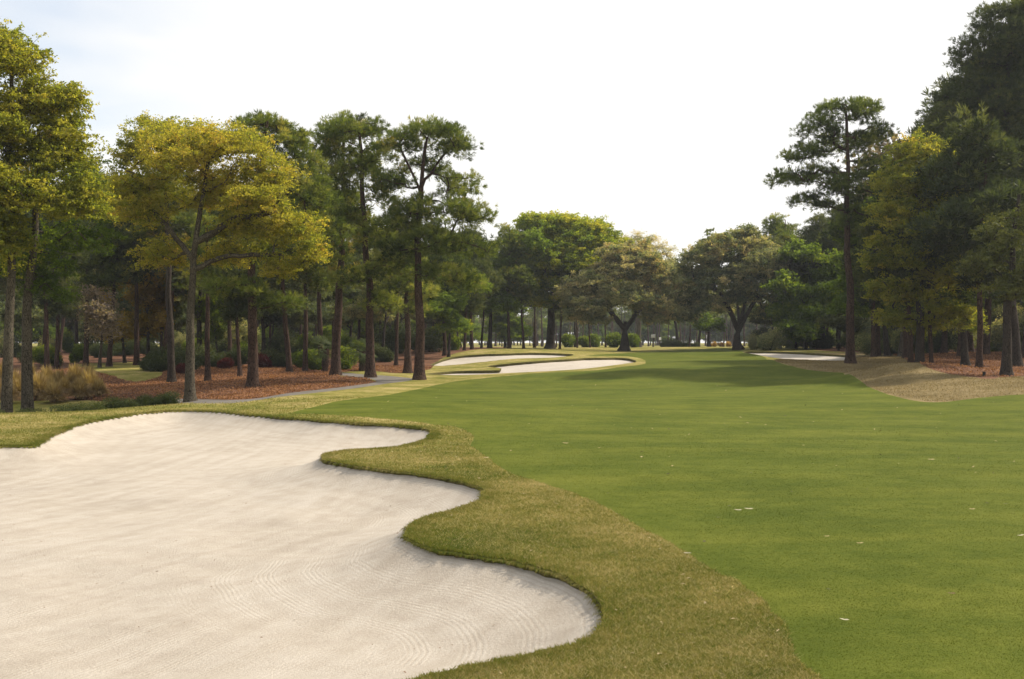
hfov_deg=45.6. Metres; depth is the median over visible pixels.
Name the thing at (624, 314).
pine tree
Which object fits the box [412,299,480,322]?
oak tree
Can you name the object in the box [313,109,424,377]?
pine tree
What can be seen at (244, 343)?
understory bush
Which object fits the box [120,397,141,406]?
rush bush
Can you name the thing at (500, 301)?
oak tree
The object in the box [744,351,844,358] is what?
bunker edge ground
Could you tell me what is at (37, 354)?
understory bush
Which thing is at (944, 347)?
pine tree
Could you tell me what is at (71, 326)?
understory tree
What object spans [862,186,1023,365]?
oak tree
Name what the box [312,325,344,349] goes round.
understory bush
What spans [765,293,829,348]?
understory tree
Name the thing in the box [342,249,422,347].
oak tree
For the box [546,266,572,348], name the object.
pine tree
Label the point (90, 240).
oak tree
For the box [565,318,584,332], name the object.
oak tree
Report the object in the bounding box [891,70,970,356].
pine tree
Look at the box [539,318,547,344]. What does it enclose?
oak tree
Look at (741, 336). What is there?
understory tree
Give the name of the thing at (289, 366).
pine tree
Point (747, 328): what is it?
oak tree
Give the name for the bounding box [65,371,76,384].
ornamental grass
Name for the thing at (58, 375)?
ornamental grass
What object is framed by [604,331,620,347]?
bush
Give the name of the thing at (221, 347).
understory bush
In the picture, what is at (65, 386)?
ornamental grass
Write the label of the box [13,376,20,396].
ornamental grass
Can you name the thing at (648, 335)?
pine tree
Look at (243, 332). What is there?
understory bush
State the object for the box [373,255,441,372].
pine tree
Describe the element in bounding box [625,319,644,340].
understory tree
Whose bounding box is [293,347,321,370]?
bush
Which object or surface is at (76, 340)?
pine tree
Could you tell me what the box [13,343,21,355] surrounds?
understory bush
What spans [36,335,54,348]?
understory bush
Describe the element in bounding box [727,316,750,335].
oak tree
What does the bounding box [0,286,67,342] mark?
understory tree
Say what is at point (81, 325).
understory tree
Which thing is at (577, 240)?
oak tree
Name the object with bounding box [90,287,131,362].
deciduous tree
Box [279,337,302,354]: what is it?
understory bush
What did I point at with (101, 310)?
deciduous tree
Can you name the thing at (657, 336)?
pine tree
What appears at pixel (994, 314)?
understory tree
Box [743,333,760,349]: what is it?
bush
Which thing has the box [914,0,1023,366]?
pine tree
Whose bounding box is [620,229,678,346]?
oak tree
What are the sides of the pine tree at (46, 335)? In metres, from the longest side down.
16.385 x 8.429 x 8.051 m
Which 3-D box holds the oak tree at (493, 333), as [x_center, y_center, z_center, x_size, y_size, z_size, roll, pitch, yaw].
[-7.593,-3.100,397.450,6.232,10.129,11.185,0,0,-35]
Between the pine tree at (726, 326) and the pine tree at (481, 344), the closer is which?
the pine tree at (481, 344)
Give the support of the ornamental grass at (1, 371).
on the pine straw ground at (430, 357)
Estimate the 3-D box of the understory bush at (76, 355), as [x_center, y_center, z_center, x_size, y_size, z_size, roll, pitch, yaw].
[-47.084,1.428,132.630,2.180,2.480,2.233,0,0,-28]
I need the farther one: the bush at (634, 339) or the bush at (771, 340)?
the bush at (634, 339)
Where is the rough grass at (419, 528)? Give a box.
[0,394,822,678]
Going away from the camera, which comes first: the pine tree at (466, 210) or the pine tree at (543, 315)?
the pine tree at (466, 210)
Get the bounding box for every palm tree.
[310,334,341,371]
[347,339,375,370]
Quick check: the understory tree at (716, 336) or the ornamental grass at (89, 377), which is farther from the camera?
the understory tree at (716, 336)
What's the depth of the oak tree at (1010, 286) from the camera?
72.26 m
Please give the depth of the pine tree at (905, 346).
106.11 m
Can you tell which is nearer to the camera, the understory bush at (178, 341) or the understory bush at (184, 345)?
the understory bush at (184, 345)
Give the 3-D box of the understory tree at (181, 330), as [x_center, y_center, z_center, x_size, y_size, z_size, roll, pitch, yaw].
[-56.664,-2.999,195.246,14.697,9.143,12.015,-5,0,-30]
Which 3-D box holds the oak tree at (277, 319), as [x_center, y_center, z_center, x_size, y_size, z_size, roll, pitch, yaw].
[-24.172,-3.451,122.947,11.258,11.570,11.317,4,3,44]
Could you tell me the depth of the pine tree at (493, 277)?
139.44 m
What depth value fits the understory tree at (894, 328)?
137.91 m
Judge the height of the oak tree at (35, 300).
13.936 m
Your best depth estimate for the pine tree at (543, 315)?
372.75 m
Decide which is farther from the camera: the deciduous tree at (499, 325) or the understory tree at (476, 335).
the understory tree at (476, 335)
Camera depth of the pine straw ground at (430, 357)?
92.35 m
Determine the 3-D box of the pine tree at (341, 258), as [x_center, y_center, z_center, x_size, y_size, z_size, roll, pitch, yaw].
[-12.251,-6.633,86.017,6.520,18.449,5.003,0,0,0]
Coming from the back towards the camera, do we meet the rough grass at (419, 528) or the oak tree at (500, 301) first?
the oak tree at (500, 301)
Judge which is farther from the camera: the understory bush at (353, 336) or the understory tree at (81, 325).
the understory tree at (81, 325)
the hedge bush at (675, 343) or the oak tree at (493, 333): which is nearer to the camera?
the hedge bush at (675, 343)
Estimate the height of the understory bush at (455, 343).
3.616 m
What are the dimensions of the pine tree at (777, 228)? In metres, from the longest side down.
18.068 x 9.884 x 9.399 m
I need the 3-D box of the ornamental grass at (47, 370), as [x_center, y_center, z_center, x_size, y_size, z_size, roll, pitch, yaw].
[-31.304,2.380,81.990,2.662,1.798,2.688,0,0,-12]
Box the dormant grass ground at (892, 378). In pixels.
[776,352,1023,401]
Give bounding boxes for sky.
[0,0,1010,342]
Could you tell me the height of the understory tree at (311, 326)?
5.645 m
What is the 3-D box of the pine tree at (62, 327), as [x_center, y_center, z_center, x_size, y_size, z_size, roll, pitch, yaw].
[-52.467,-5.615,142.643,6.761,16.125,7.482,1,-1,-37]
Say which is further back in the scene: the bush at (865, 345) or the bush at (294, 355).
the bush at (865, 345)
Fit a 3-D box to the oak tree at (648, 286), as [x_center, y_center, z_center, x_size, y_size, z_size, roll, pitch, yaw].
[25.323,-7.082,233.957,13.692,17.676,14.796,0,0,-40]
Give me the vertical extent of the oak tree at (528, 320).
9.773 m
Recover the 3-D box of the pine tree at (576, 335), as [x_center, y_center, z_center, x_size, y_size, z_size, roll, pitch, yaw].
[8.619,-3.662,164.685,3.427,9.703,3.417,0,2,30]
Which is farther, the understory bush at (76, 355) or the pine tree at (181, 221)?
the understory bush at (76, 355)
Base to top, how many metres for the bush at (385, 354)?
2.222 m
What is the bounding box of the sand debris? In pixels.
[9,438,547,672]
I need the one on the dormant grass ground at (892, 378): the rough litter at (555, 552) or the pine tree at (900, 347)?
the pine tree at (900, 347)
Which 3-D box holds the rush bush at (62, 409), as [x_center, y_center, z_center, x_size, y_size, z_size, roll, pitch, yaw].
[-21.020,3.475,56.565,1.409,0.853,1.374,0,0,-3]
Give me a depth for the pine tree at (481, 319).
319.69 m
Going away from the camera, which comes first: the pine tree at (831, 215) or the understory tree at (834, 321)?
the understory tree at (834, 321)
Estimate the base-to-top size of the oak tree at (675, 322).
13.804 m
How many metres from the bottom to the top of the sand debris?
0.426 m
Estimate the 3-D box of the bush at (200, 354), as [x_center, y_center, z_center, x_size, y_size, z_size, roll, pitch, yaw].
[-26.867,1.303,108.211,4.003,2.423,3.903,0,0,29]
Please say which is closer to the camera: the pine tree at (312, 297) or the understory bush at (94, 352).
the understory bush at (94, 352)
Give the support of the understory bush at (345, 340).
on the pine straw ground at (430, 357)
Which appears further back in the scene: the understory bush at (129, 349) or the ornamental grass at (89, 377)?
the understory bush at (129, 349)
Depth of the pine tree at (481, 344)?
152.58 m
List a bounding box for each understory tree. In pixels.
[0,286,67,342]
[50,300,94,339]
[55,303,83,341]
[78,319,105,342]
[152,302,186,342]
[266,325,312,337]
[271,305,298,343]
[274,322,317,340]
[341,299,390,338]
[391,318,415,330]
[399,313,440,329]
[455,317,487,347]
[492,334,503,344]
[512,322,532,344]
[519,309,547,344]
[555,322,571,342]
[577,313,610,339]
[594,323,619,344]
[619,311,654,345]
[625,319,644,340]
[649,323,672,342]
[673,323,694,341]
[681,322,701,341]
[706,317,729,341]
[711,332,729,344]
[740,321,760,340]
[760,268,841,349]
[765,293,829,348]
[815,311,867,350]
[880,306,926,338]
[991,310,1000,324]
[991,310,1020,323]
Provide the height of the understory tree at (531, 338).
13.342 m
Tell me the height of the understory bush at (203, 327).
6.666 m
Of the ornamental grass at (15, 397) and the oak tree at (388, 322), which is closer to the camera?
the ornamental grass at (15, 397)
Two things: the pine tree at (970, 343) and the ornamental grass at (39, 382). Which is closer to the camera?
the ornamental grass at (39, 382)
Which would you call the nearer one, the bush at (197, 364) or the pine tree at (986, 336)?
the bush at (197, 364)
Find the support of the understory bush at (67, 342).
on the pine straw ground at (430, 357)
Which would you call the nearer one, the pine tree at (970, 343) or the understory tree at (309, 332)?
the pine tree at (970, 343)
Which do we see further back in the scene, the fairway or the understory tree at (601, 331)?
the understory tree at (601, 331)
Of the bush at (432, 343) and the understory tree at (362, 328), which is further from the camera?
the understory tree at (362, 328)
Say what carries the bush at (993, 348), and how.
on the pine straw ground at (430, 357)
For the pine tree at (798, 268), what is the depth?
156.01 m
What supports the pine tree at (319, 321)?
on the pine straw ground at (430, 357)
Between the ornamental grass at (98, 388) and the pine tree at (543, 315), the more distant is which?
the pine tree at (543, 315)
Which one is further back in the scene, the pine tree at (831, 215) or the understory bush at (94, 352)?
the pine tree at (831, 215)
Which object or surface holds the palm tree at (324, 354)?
on the pine straw ground at (430, 357)
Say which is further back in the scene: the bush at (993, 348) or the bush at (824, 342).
the bush at (824, 342)
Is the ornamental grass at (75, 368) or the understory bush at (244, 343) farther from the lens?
the understory bush at (244, 343)
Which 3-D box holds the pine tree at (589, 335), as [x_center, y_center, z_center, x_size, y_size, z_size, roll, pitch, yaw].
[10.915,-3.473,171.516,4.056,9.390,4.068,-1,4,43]
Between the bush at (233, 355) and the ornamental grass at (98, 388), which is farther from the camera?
the bush at (233, 355)
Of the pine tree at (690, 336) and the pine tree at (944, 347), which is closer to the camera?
the pine tree at (944, 347)
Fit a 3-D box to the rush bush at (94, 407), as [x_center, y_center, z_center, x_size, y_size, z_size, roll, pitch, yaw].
[-19.428,3.226,56.499,1.591,0.988,1.632,0,0,-23]
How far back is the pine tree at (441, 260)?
126.63 m
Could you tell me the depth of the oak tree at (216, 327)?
116.74 m
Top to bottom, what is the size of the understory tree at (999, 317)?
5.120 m
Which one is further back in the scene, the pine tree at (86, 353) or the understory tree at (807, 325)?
the understory tree at (807, 325)
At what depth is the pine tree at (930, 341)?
83.56 m
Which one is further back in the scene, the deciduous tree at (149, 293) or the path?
the deciduous tree at (149, 293)
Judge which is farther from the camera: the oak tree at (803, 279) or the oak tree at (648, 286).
the oak tree at (648, 286)
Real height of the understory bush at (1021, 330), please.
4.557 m
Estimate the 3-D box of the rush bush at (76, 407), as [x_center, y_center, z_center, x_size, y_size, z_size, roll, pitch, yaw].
[-20.204,3.329,57.371,1.549,0.962,1.588,0,0,-31]
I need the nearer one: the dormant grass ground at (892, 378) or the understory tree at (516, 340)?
the dormant grass ground at (892, 378)
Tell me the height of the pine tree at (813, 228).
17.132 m
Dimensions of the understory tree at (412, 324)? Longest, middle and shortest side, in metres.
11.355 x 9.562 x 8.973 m
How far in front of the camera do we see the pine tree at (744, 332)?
318.29 m
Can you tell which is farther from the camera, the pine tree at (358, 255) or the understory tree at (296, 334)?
the understory tree at (296, 334)
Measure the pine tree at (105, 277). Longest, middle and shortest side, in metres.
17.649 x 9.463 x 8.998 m
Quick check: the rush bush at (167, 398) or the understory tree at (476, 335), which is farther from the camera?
the understory tree at (476, 335)
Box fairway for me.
[293,348,1023,678]
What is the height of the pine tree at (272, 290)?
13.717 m
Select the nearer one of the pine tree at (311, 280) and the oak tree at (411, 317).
the pine tree at (311, 280)
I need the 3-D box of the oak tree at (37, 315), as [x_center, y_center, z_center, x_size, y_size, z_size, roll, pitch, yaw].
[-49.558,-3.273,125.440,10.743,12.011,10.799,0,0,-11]
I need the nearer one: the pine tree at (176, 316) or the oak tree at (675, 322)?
the pine tree at (176, 316)
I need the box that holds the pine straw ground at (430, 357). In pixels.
[0,346,1023,401]
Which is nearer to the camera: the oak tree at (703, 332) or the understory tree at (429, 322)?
the understory tree at (429, 322)
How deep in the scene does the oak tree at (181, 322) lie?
135.62 m
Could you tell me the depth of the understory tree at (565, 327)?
393.54 m
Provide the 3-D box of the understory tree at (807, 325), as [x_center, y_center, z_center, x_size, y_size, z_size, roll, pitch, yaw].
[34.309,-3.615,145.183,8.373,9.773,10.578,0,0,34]
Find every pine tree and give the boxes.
[5,207,93,367]
[19,208,97,368]
[53,163,109,365]
[59,264,84,355]
[71,184,152,366]
[74,316,78,344]
[103,173,171,364]
[115,170,209,349]
[148,264,186,350]
[173,212,238,380]
[184,300,215,346]
[189,169,268,352]
[189,204,274,375]
[199,109,356,387]
[245,193,326,371]
[267,287,277,354]
[287,171,354,371]
[294,116,382,375]
[297,292,325,335]
[312,275,356,332]
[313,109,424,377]
[317,166,374,359]
[347,226,371,349]
[361,207,427,365]
[361,227,422,353]
[362,114,506,379]
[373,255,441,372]
[413,216,480,355]
[449,223,506,348]
[450,223,494,349]
[473,313,485,327]
[480,310,484,347]
[489,222,539,347]
[505,258,540,348]
[519,291,548,347]
[525,308,540,323]
[529,308,546,345]
[533,308,546,345]
[536,307,547,346]
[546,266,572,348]
[547,316,563,346]
[576,319,577,347]
[588,323,590,347]
[615,299,627,334]
[617,307,632,322]
[647,325,649,345]
[656,323,657,345]
[688,291,690,346]
[719,290,726,346]
[721,290,727,342]
[726,312,735,346]
[727,284,733,345]
[743,302,749,345]
[761,212,806,347]
[762,95,904,363]
[763,235,809,348]
[793,235,810,347]
[795,212,843,333]
[818,167,881,355]
[819,179,892,356]
[820,202,857,347]
[831,130,915,356]
[850,184,950,362]
[871,226,907,357]
[884,197,956,362]
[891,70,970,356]
[905,101,1023,367]
[910,120,947,353]
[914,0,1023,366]
[922,47,1009,354]
[949,0,1023,357]
[967,309,974,351]
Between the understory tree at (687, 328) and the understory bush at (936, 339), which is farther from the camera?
the understory tree at (687, 328)
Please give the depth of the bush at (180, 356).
98.36 m
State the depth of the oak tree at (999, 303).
139.95 m
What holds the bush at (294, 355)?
on the pine straw ground at (430, 357)
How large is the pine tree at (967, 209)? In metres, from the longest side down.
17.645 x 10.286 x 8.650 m
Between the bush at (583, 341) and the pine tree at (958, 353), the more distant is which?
the bush at (583, 341)
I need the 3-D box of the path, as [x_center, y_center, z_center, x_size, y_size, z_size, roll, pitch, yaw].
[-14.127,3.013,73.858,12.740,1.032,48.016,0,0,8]
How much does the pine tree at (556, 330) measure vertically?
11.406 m
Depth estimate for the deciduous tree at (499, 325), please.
192.07 m
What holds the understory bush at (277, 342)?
on the pine straw ground at (430, 357)
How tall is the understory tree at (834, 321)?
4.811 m
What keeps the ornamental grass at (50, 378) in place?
on the pine straw ground at (430, 357)
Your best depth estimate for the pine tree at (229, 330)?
112.01 m
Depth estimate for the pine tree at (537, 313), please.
330.54 m
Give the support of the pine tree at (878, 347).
on the dormant grass ground at (892, 378)
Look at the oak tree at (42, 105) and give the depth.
57.61 m
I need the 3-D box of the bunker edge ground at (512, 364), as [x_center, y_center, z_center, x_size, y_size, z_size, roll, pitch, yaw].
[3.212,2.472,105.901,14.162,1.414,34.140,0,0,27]
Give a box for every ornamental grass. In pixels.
[0,360,2,382]
[0,382,20,400]
[13,368,20,384]
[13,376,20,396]
[20,369,47,398]
[37,363,55,379]
[37,379,69,402]
[44,375,55,384]
[49,366,70,385]
[57,376,72,393]
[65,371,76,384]
[65,377,96,399]
[67,361,81,379]
[73,363,106,385]
[79,367,109,390]
[88,378,111,396]
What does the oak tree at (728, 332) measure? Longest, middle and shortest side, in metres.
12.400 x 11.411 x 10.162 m
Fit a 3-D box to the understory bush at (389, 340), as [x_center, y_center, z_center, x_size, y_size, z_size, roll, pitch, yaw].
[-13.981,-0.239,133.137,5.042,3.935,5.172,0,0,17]
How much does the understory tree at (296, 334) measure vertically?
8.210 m
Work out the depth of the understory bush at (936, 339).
119.93 m
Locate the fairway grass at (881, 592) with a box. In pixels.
[300,404,1023,678]
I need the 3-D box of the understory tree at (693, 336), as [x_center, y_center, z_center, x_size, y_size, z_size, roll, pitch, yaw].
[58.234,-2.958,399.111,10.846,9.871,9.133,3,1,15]
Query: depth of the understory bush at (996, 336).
123.80 m
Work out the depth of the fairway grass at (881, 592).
16.19 m
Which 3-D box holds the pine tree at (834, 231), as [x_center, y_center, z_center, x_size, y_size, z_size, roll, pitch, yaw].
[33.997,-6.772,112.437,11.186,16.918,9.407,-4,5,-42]
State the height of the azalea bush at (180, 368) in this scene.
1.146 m
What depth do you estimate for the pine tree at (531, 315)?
352.10 m
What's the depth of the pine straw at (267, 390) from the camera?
79.32 m
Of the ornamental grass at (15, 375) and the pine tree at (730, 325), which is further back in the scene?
the pine tree at (730, 325)
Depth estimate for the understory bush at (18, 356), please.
134.79 m
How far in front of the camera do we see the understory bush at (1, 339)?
149.63 m
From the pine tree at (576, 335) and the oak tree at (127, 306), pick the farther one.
the pine tree at (576, 335)
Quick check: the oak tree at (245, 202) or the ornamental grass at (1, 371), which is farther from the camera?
the ornamental grass at (1, 371)
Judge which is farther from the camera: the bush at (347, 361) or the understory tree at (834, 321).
the understory tree at (834, 321)
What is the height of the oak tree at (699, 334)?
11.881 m
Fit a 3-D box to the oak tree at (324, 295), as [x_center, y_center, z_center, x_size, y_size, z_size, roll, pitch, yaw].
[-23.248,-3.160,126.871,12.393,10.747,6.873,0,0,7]
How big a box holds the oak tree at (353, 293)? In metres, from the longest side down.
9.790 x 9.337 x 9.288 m
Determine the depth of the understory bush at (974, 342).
129.31 m
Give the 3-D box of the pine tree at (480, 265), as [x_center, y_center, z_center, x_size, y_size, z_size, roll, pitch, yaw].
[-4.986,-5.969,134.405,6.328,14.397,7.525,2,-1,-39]
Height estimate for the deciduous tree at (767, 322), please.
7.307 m
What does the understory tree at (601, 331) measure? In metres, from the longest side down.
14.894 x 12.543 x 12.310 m
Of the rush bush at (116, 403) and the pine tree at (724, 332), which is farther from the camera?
the pine tree at (724, 332)
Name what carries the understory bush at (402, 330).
on the pine straw ground at (430, 357)
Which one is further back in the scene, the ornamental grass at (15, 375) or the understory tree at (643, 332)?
the understory tree at (643, 332)
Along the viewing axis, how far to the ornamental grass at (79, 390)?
70.71 m
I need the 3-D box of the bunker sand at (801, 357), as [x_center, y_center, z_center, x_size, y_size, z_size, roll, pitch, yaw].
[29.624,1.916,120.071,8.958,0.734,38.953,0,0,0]
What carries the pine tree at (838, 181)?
on the dormant grass ground at (892, 378)
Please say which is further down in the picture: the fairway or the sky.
the fairway
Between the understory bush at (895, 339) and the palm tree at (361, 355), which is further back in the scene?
the understory bush at (895, 339)
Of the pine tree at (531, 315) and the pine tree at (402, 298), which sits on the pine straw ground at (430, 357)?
the pine tree at (402, 298)
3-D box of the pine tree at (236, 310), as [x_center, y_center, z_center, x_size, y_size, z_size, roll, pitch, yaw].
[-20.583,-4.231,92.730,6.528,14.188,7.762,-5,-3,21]
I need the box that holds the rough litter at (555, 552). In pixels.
[1,417,777,673]
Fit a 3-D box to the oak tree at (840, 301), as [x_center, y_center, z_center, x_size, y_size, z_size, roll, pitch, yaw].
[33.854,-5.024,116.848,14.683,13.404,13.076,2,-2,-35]
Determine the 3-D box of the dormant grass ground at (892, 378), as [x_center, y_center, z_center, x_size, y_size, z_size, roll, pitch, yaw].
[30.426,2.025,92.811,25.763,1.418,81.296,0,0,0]
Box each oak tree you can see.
[0,18,124,412]
[0,128,130,411]
[0,254,84,332]
[33,268,102,325]
[88,110,258,382]
[94,269,181,355]
[98,114,336,401]
[116,185,212,351]
[146,311,196,351]
[194,290,234,352]
[247,266,333,354]
[271,277,351,353]
[321,283,365,336]
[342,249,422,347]
[387,317,411,327]
[399,296,415,322]
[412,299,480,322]
[423,273,493,356]
[469,318,480,344]
[473,226,554,347]
[478,316,494,334]
[505,209,634,348]
[520,314,542,345]
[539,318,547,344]
[542,318,562,337]
[552,237,691,350]
[552,269,580,346]
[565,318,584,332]
[613,257,676,314]
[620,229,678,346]
[663,262,740,339]
[663,320,681,338]
[668,222,792,349]
[683,292,725,346]
[690,311,727,346]
[691,313,725,334]
[725,315,736,341]
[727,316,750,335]
[742,318,759,333]
[752,277,812,326]
[776,234,857,348]
[817,222,900,355]
[851,125,1003,362]
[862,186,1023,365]
[954,194,1023,375]
[974,287,1000,322]
[992,259,1023,312]
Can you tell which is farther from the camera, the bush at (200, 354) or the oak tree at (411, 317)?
the oak tree at (411, 317)
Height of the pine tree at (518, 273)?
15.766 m
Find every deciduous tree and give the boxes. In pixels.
[69,283,128,367]
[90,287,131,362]
[104,264,177,355]
[479,306,533,347]
[732,303,774,336]
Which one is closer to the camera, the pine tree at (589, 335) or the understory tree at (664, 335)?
the pine tree at (589, 335)
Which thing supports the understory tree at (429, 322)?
on the pine straw ground at (430, 357)
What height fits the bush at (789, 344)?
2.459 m
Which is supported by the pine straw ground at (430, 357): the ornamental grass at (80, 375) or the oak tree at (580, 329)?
the ornamental grass at (80, 375)
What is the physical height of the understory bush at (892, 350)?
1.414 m
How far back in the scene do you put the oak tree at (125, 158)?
85.72 m
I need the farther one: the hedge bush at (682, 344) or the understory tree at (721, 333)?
the understory tree at (721, 333)
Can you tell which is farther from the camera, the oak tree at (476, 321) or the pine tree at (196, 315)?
the oak tree at (476, 321)
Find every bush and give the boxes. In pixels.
[0,329,15,356]
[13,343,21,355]
[14,345,39,362]
[32,343,63,365]
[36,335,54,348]
[47,404,71,411]
[54,329,75,352]
[57,406,70,411]
[59,402,75,408]
[68,342,90,362]
[69,401,89,410]
[77,400,107,410]
[79,336,98,347]
[89,341,97,353]
[90,340,121,357]
[101,396,130,408]
[113,337,133,355]
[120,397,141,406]
[125,338,144,355]
[129,395,150,403]
[133,338,159,354]
[135,393,159,405]
[138,343,182,371]
[149,390,183,405]
[150,393,164,400]
[151,347,185,371]
[153,327,182,346]
[174,331,185,348]
[175,362,184,373]
[176,352,202,369]
[180,340,185,354]
[194,321,232,350]
[195,342,228,366]
[210,337,227,352]
[211,344,247,367]
[217,357,234,367]
[223,318,261,352]
[232,340,247,357]
[245,352,272,367]
[259,347,294,366]
[260,327,297,354]
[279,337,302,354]
[291,349,301,367]
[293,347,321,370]
[295,334,312,351]
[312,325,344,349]
[340,334,357,348]
[340,345,358,369]
[343,332,365,341]
[360,335,390,350]
[362,342,394,361]
[374,322,404,353]
[390,319,426,348]
[411,327,447,351]
[429,323,460,349]
[561,333,575,346]
[574,335,588,346]
[587,333,602,346]
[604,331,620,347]
[628,332,641,347]
[659,339,671,346]
[668,339,680,346]
[678,341,686,346]
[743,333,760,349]
[756,324,791,350]
[781,338,802,348]
[803,331,832,348]
[820,326,835,347]
[845,316,893,346]
[855,328,883,355]
[883,343,897,354]
[889,325,927,352]
[925,327,957,352]
[939,321,976,351]
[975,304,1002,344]
[990,300,1023,351]
[990,338,997,351]
[1018,308,1023,346]
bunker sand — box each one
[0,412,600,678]
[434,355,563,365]
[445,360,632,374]
[749,353,844,360]
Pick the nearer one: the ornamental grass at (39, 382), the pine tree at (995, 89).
the ornamental grass at (39, 382)
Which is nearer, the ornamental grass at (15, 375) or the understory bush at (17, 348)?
the ornamental grass at (15, 375)
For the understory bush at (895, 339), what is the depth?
121.19 m
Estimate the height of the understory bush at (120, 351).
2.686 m
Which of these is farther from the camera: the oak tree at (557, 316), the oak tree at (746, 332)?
the oak tree at (746, 332)
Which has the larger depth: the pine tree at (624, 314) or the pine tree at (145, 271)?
the pine tree at (624, 314)
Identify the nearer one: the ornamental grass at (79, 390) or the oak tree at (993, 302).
the ornamental grass at (79, 390)
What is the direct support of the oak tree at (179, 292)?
on the pine straw ground at (430, 357)
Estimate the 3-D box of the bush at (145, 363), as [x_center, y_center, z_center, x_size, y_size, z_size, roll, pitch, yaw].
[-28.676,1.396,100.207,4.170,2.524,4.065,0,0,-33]
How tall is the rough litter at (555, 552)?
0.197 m
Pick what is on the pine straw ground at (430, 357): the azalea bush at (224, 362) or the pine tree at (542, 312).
the azalea bush at (224, 362)
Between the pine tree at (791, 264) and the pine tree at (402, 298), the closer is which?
the pine tree at (402, 298)
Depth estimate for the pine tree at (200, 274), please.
83.84 m
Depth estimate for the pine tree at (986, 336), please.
111.66 m
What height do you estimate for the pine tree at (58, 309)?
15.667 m
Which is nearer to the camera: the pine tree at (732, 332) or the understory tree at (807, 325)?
the understory tree at (807, 325)
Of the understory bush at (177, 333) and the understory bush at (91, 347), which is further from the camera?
the understory bush at (177, 333)
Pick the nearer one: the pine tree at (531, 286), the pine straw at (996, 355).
the pine straw at (996, 355)
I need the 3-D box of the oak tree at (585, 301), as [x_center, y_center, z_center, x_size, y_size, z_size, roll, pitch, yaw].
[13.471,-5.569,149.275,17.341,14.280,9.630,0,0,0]
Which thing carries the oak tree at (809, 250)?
on the pine straw ground at (430, 357)
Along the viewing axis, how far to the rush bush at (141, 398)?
60.49 m
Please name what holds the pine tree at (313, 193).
on the pine straw ground at (430, 357)
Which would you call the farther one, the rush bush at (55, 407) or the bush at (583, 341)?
the bush at (583, 341)
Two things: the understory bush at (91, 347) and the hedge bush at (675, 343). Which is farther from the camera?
the hedge bush at (675, 343)
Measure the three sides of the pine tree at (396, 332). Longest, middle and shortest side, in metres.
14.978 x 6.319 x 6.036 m
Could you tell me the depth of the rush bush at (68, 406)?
57.66 m
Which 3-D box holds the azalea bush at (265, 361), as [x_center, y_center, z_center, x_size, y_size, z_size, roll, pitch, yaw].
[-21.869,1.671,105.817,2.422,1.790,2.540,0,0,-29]
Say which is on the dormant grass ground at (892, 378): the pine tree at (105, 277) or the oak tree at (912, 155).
the oak tree at (912, 155)
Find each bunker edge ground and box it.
[428,358,635,374]
[431,353,572,365]
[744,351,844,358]
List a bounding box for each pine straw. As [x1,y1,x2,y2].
[0,364,432,402]
[893,351,1023,376]
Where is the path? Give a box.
[176,373,411,403]
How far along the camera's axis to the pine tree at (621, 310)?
316.02 m
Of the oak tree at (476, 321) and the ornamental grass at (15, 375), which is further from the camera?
the oak tree at (476, 321)
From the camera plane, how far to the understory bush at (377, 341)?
123.53 m
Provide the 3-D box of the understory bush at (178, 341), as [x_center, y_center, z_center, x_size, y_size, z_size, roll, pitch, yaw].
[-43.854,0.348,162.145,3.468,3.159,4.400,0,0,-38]
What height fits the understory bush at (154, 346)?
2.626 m
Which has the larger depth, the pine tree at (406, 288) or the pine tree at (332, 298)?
the pine tree at (332, 298)
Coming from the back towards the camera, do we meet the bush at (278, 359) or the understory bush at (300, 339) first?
the understory bush at (300, 339)

